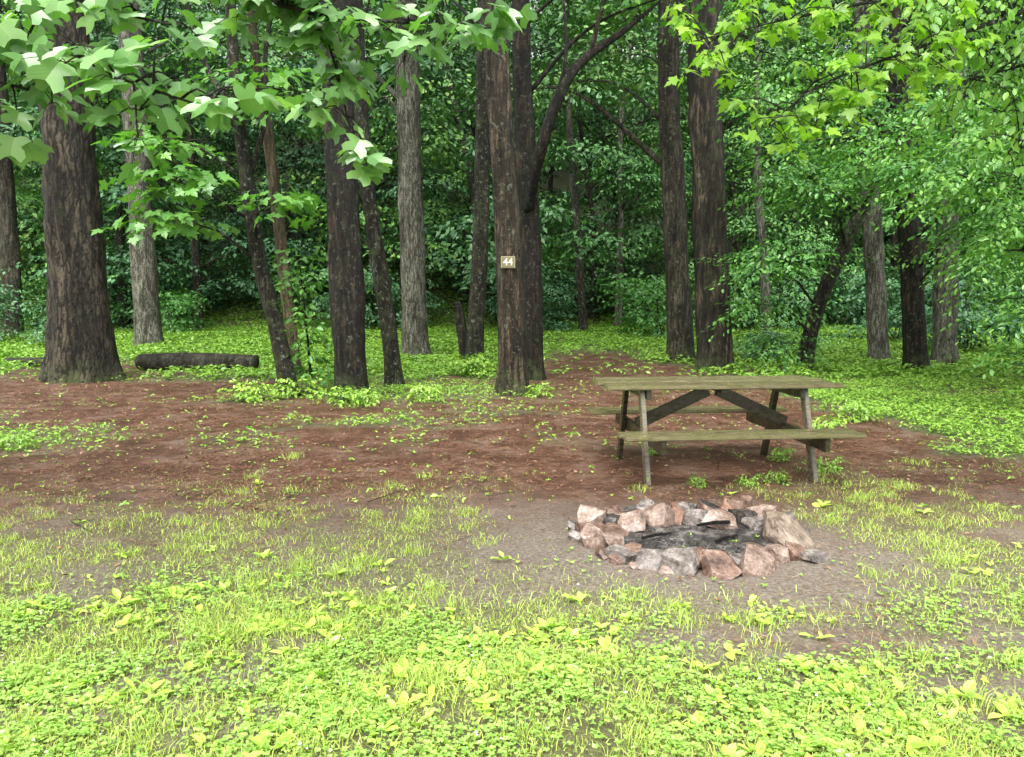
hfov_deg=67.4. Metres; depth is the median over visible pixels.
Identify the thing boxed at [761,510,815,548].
rock
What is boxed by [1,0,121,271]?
woodland tree
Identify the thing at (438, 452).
leaf litter
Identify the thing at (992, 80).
woodland tree
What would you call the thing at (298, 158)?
woodland tree
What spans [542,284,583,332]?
bush
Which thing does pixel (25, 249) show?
bush
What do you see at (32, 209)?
woodland tree
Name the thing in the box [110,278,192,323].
bush
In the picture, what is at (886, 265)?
bush
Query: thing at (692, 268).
bush
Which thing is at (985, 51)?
woodland tree
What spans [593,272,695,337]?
bush
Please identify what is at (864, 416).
weed plant
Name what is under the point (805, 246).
woodland tree
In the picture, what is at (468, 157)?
woodland tree
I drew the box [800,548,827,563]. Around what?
rock
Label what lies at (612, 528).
rock
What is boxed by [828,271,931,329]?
bush
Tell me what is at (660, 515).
rock
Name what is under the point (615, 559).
rock
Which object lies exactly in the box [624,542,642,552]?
rock
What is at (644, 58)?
woodland tree
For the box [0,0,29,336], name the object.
oak tree
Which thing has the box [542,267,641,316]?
bush
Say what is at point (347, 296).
pine tree
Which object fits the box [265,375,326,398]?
weed plant
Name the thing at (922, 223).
woodland tree
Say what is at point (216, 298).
bush
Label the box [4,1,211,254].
woodland tree
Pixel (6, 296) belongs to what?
bush
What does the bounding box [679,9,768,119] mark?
woodland tree
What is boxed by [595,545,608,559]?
rock
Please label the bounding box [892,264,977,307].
bush
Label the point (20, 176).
woodland tree
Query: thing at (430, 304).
bush
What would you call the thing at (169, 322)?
bush
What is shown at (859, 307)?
bush
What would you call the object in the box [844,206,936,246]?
bush
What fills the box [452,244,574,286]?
bush
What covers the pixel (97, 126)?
woodland tree
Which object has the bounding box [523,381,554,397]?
weed plant
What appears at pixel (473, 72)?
woodland tree
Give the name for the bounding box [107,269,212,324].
bush
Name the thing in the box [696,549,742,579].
rock
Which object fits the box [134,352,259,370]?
fallen log
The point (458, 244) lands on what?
bush
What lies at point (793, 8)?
woodland tree
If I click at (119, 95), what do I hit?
woodland tree
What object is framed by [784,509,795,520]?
rock
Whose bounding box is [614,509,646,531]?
rock
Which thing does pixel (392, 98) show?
woodland tree
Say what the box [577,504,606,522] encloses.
rock
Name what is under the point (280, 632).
grass
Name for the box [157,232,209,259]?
bush
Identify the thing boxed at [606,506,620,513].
rock
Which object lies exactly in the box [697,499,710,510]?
rock
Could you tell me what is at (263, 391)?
weed plant
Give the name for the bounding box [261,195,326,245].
bush
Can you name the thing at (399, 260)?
bush
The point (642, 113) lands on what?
woodland tree
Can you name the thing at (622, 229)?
woodland tree
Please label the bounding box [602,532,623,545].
rock
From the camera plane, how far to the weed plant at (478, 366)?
14.96 m
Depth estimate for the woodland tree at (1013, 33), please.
30.48 m
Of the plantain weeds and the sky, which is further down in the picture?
the plantain weeds
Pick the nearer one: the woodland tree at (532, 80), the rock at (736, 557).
the rock at (736, 557)
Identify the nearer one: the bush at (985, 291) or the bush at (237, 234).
the bush at (985, 291)
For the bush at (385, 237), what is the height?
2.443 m
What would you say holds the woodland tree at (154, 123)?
on the ground at (812, 581)
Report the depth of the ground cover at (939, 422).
10.22 m
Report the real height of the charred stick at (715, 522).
0.032 m
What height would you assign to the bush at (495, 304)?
3.060 m
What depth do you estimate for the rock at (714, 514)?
5.00 m
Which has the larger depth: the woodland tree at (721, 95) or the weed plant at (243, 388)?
the woodland tree at (721, 95)
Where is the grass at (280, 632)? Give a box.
[0,458,1023,756]
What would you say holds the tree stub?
on the ground at (812, 581)
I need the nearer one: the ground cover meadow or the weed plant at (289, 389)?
the weed plant at (289, 389)
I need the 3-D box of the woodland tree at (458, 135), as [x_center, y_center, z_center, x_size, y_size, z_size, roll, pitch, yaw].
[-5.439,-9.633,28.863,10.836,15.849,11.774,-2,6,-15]
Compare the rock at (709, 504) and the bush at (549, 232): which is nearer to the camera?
the rock at (709, 504)
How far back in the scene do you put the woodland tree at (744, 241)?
36.17 m
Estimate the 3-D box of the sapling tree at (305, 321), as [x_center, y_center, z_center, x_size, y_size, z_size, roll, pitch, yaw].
[-3.254,-0.943,12.367,1.261,2.447,1.347,0,6,0]
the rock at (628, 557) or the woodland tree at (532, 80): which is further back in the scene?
the woodland tree at (532, 80)
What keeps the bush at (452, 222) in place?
on the ground at (812, 581)
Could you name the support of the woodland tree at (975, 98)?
on the ground at (812, 581)
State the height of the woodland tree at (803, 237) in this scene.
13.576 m
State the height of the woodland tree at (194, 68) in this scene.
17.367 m
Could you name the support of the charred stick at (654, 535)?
on the ash bed
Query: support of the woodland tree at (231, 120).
on the ground at (812, 581)
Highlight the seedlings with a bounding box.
[3,390,1023,605]
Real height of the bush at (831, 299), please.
3.641 m
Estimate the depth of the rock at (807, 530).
4.82 m
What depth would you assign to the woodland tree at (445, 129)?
40.34 m
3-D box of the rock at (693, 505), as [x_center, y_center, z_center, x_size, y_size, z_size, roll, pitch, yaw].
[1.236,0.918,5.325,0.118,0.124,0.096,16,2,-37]
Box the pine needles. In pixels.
[0,379,1023,673]
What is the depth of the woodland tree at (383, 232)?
31.59 m
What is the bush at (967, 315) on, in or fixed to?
on the ground at (812, 581)
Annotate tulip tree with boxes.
[0,0,295,183]
[193,0,536,186]
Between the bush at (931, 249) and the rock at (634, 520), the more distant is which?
the bush at (931, 249)
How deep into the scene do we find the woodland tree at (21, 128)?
42.14 m
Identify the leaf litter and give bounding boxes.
[0,362,1022,643]
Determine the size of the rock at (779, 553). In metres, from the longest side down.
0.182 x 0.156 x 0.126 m
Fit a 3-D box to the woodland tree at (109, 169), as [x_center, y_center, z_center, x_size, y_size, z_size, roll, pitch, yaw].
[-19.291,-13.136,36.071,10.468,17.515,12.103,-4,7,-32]
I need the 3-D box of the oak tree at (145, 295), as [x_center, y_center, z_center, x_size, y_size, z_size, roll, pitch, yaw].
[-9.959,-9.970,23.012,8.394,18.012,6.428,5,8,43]
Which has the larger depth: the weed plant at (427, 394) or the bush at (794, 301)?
the bush at (794, 301)
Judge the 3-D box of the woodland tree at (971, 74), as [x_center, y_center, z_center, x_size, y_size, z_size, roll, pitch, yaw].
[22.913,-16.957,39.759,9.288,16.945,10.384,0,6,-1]
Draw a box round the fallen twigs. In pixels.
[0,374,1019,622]
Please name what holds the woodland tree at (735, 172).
on the ground at (812, 581)
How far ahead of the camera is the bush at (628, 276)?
34.05 m
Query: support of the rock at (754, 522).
on the ash bed
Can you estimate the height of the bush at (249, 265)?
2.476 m
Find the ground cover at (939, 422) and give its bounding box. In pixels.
[0,375,1023,517]
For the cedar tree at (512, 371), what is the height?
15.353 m
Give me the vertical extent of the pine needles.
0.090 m
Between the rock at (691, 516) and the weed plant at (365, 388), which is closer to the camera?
the rock at (691, 516)
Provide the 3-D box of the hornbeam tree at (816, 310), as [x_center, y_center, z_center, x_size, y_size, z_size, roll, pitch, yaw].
[6.040,-3.075,14.517,5.077,6.784,4.264,0,6,0]
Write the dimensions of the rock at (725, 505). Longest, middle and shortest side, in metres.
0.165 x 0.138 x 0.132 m
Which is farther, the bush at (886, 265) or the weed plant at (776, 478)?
the bush at (886, 265)
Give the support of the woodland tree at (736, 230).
on the ground at (812, 581)
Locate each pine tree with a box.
[37,0,127,383]
[320,0,370,402]
[567,0,852,372]
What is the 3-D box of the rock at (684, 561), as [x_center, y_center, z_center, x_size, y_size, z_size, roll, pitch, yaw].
[0.937,1.032,4.283,0.232,0.147,0.191,7,20,13]
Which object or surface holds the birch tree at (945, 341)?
on the ground at (812, 581)
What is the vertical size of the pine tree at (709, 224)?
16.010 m
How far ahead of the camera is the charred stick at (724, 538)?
4.71 m
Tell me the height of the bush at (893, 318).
2.889 m
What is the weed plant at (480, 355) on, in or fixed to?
on the ground at (812, 581)
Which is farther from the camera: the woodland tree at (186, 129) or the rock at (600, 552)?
the woodland tree at (186, 129)
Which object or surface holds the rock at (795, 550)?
on the ground at (812, 581)
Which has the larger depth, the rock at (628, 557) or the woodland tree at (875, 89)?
the woodland tree at (875, 89)
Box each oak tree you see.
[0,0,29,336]
[90,0,285,347]
[208,0,535,360]
[438,0,791,362]
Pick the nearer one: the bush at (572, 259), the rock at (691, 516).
the rock at (691, 516)
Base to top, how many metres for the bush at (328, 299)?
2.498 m
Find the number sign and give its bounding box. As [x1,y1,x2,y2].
[501,256,514,267]
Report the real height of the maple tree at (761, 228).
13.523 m
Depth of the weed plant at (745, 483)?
6.12 m
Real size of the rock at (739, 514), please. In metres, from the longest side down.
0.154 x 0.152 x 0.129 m
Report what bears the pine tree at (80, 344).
on the ground at (812, 581)
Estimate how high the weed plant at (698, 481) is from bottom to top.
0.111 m
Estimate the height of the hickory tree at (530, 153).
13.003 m
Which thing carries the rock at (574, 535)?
on the ground at (812, 581)
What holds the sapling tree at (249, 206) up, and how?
on the ground at (812, 581)
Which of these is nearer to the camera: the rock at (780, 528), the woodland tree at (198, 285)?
the rock at (780, 528)
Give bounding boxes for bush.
[0,261,43,292]
[0,271,47,326]
[0,281,39,340]
[0,282,46,325]
[2,299,114,344]
[18,207,44,270]
[22,257,128,306]
[22,288,118,324]
[107,261,221,331]
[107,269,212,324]
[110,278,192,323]
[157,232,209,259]
[158,260,190,276]
[159,289,215,333]
[162,249,236,298]
[184,283,249,310]
[211,210,273,254]
[220,254,308,304]
[230,239,324,281]
[251,264,329,316]
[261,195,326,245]
[273,243,368,293]
[295,268,400,325]
[297,266,401,328]
[320,219,399,256]
[365,277,454,325]
[389,238,433,277]
[424,199,470,248]
[425,233,495,293]
[426,209,471,246]
[450,260,496,309]
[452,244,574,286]
[467,267,587,327]
[541,223,560,248]
[541,238,588,291]
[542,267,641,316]
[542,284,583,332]
[584,251,691,294]
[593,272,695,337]
[623,298,694,326]
[630,242,777,299]
[654,250,841,329]
[688,239,733,263]
[692,292,753,326]
[730,256,899,326]
[731,272,864,329]
[733,312,857,355]
[733,330,797,362]
[768,245,862,294]
[773,212,892,259]
[805,258,899,314]
[822,280,925,328]
[823,263,991,341]
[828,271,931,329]
[829,202,892,243]
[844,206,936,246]
[883,238,931,269]
[889,262,1023,351]
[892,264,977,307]
[926,228,962,268]
[957,280,1023,352]
[958,255,1023,309]
[958,260,1023,328]
[992,296,1023,369]
[1000,288,1023,311]
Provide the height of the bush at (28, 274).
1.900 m
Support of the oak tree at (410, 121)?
on the ground at (812, 581)
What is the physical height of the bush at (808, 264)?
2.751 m
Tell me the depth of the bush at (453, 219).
36.70 m
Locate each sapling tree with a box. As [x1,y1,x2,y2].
[91,1,326,396]
[140,0,301,378]
[268,245,333,391]
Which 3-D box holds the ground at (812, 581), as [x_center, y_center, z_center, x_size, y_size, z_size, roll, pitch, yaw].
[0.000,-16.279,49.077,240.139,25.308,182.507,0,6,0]
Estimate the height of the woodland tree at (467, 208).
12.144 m
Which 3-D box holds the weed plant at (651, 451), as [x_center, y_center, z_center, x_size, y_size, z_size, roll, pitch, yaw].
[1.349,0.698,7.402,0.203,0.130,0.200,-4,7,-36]
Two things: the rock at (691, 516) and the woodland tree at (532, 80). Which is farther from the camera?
the woodland tree at (532, 80)
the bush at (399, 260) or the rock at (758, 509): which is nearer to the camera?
the rock at (758, 509)
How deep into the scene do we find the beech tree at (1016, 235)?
9.77 m
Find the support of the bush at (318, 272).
on the ground at (812, 581)
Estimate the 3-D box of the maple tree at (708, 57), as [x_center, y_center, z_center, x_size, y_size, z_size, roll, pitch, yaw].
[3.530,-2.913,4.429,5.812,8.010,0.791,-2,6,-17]
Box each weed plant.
[0,428,40,450]
[216,376,267,402]
[239,381,285,402]
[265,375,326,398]
[312,385,360,406]
[340,385,384,407]
[347,386,377,403]
[405,379,444,401]
[443,352,495,376]
[457,354,496,376]
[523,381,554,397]
[640,445,658,455]
[687,473,706,488]
[734,473,767,487]
[761,468,792,485]
[766,445,795,461]
[812,412,854,428]
[816,455,850,474]
[831,395,883,423]
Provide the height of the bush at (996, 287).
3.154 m
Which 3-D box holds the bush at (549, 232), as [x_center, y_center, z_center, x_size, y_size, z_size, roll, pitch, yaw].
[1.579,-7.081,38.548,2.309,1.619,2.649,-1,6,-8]
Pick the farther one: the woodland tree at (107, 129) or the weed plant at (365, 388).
the woodland tree at (107, 129)
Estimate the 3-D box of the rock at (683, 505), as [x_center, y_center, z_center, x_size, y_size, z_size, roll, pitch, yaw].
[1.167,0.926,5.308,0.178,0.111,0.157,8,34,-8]
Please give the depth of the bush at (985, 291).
30.53 m
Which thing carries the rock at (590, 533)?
on the ground at (812, 581)
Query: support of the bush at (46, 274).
on the ground at (812, 581)
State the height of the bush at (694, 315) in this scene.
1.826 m
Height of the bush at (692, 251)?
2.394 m
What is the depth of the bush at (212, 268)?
32.69 m
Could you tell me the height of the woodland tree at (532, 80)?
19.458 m
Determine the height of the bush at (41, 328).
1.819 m
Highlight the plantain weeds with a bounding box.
[0,477,1023,756]
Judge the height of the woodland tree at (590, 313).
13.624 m
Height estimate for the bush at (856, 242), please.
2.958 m
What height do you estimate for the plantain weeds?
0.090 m
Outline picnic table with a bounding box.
[587,375,866,484]
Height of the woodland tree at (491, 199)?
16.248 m
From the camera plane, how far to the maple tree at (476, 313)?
15.80 m
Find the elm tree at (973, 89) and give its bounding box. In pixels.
[862,0,1023,204]
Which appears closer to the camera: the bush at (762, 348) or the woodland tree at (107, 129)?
the bush at (762, 348)
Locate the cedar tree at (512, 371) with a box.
[481,0,530,396]
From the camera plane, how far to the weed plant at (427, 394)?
11.19 m
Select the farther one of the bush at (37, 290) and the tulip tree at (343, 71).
the bush at (37, 290)
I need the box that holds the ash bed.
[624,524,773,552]
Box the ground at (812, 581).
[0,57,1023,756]
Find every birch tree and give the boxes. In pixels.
[739,0,995,362]
[876,10,1023,366]
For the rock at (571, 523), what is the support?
on the ground at (812, 581)
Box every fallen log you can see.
[4,357,43,365]
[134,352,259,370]
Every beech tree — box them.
[716,0,1023,374]
[823,76,1023,406]
[838,60,1023,356]
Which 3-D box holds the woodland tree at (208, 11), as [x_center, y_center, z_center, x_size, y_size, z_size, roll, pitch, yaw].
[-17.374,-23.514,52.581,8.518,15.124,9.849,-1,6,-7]
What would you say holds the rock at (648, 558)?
on the ground at (812, 581)
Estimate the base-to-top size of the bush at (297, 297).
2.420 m
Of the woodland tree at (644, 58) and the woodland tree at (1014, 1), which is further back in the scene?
the woodland tree at (644, 58)
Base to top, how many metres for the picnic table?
0.841 m
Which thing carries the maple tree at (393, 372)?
on the ground at (812, 581)
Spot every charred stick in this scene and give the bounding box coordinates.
[641,532,671,538]
[696,520,730,526]
[715,534,738,542]
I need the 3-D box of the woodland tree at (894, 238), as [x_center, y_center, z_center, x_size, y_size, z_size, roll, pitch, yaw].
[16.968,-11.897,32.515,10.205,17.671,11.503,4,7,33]
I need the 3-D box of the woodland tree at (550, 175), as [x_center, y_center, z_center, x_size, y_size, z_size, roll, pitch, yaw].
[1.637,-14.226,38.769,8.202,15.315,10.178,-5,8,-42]
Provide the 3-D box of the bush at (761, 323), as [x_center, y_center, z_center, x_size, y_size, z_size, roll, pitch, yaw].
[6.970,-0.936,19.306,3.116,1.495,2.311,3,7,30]
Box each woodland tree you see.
[0,0,228,302]
[0,0,280,328]
[1,0,38,266]
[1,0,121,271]
[2,8,40,180]
[3,0,210,251]
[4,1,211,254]
[7,73,37,182]
[8,31,122,213]
[22,15,151,172]
[93,40,266,314]
[95,0,326,328]
[99,2,205,185]
[110,3,228,183]
[146,0,281,244]
[151,0,298,257]
[153,7,241,150]
[180,4,396,296]
[198,8,307,117]
[204,20,294,175]
[217,1,476,323]
[230,0,511,268]
[231,17,428,241]
[273,9,387,190]
[303,1,475,201]
[364,0,622,307]
[366,1,474,178]
[369,3,468,147]
[378,0,596,246]
[380,0,571,296]
[397,0,575,196]
[435,0,593,144]
[469,0,645,239]
[494,0,691,320]
[511,0,736,301]
[530,0,740,327]
[534,3,655,178]
[574,0,688,186]
[575,2,656,146]
[576,0,745,220]
[624,0,874,304]
[632,0,813,247]
[634,0,834,320]
[644,0,843,224]
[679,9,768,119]
[680,0,803,181]
[724,0,888,262]
[724,0,899,316]
[727,0,912,318]
[744,4,916,149]
[753,0,1022,286]
[780,0,1023,298]
[787,2,994,241]
[789,5,946,191]
[871,0,1021,186]
[876,0,1023,305]
[912,0,1023,252]
[928,18,1023,140]
[941,33,1023,180]
[961,0,1022,238]
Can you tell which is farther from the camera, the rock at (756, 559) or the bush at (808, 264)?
the bush at (808, 264)
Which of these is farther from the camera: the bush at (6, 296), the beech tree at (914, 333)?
the bush at (6, 296)
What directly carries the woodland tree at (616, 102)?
on the ground at (812, 581)
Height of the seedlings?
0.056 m
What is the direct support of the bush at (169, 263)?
on the ground at (812, 581)
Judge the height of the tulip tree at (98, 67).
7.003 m
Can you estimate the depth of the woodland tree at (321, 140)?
41.73 m
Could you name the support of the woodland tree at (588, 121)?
on the ground at (812, 581)
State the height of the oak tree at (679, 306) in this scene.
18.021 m
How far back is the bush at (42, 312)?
27.41 m
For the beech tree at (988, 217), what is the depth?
11.60 m
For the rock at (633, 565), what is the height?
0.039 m
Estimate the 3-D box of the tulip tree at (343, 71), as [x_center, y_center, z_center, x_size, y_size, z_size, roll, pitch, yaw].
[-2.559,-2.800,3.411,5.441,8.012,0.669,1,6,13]
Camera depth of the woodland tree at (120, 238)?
28.28 m
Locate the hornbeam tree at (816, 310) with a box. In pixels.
[697,85,1002,375]
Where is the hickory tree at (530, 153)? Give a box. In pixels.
[512,0,769,380]
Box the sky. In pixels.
[4,0,1021,58]
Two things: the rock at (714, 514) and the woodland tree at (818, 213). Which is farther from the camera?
the woodland tree at (818, 213)
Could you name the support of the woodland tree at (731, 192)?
on the ground at (812, 581)
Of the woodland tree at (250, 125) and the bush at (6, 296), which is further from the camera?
the woodland tree at (250, 125)
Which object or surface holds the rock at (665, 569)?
on the ground at (812, 581)
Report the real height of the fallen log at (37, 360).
0.213 m
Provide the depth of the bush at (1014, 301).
30.08 m
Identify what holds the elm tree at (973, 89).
on the ground at (812, 581)
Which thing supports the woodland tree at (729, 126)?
on the ground at (812, 581)
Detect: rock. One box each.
[568,519,577,529]
[568,528,581,542]
[575,521,603,530]
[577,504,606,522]
[579,522,608,548]
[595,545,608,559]
[602,511,620,523]
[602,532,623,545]
[603,523,628,535]
[604,544,636,564]
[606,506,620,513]
[609,552,626,564]
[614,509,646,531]
[623,505,642,510]
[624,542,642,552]
[628,562,636,569]
[635,548,665,569]
[636,498,654,509]
[644,503,675,527]
[658,547,699,576]
[659,565,673,573]
[670,499,684,524]
[678,501,689,510]
[682,508,709,527]
[687,502,696,508]
[694,546,705,569]
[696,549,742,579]
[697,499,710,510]
[700,498,719,507]
[700,508,737,528]
[720,498,731,510]
[727,495,752,508]
[728,509,756,524]
[728,553,742,565]
[739,542,776,576]
[741,516,763,529]
[746,504,777,515]
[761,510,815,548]
[763,543,789,563]
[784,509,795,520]
[785,541,805,560]
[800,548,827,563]
[802,527,809,534]
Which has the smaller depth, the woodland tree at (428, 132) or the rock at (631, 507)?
the rock at (631, 507)
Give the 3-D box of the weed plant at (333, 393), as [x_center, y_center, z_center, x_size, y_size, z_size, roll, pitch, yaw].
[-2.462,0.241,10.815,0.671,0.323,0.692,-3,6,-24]
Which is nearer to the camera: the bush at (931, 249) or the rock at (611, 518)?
the rock at (611, 518)
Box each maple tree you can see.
[319,0,644,367]
[351,0,404,388]
[510,0,657,331]
[660,0,1023,161]
[680,0,775,337]
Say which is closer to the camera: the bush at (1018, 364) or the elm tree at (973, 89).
the elm tree at (973, 89)
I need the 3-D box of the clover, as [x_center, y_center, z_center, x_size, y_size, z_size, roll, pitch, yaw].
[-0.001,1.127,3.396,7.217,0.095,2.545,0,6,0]
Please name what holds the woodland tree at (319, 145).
on the ground at (812, 581)
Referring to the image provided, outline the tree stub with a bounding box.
[455,301,466,365]
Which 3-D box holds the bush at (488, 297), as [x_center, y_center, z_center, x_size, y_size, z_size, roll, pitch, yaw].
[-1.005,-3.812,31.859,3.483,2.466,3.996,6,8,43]
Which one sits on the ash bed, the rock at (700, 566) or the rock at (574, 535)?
the rock at (700, 566)
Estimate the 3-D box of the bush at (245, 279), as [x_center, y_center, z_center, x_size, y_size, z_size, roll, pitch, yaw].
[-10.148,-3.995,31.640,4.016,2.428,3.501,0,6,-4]
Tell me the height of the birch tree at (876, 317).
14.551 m
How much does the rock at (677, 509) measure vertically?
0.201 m
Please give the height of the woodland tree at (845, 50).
14.981 m
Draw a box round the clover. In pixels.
[0,545,1023,756]
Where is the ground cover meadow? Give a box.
[0,257,1023,380]
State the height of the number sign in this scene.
0.178 m
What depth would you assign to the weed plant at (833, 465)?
6.62 m
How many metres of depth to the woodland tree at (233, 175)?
38.41 m
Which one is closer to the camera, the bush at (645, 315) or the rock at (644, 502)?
the rock at (644, 502)
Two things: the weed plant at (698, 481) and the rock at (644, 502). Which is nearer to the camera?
the rock at (644, 502)
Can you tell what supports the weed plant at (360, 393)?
on the ground at (812, 581)
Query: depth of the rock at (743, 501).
5.27 m
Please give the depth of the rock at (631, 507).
5.23 m
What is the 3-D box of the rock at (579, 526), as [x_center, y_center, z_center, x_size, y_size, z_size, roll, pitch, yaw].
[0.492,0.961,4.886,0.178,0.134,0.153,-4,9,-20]
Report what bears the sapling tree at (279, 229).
on the ground at (812, 581)
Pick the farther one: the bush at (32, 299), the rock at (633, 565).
the bush at (32, 299)
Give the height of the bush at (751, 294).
3.681 m
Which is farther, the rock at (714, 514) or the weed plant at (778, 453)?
the weed plant at (778, 453)
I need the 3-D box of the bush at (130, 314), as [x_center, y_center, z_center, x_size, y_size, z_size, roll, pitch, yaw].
[-13.542,-2.717,28.794,4.962,3.256,6.692,-1,6,-10]
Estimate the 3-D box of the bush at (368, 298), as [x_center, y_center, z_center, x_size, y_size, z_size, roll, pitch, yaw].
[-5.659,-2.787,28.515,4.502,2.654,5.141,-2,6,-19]
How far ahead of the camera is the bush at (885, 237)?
36.92 m
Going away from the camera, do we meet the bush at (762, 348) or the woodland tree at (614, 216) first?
the bush at (762, 348)
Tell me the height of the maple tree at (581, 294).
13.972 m
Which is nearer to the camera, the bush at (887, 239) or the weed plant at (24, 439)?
the weed plant at (24, 439)
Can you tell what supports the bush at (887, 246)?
on the ground at (812, 581)
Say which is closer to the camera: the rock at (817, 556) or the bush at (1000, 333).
the rock at (817, 556)
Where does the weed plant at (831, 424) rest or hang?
on the ground at (812, 581)
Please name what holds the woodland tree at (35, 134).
on the ground at (812, 581)

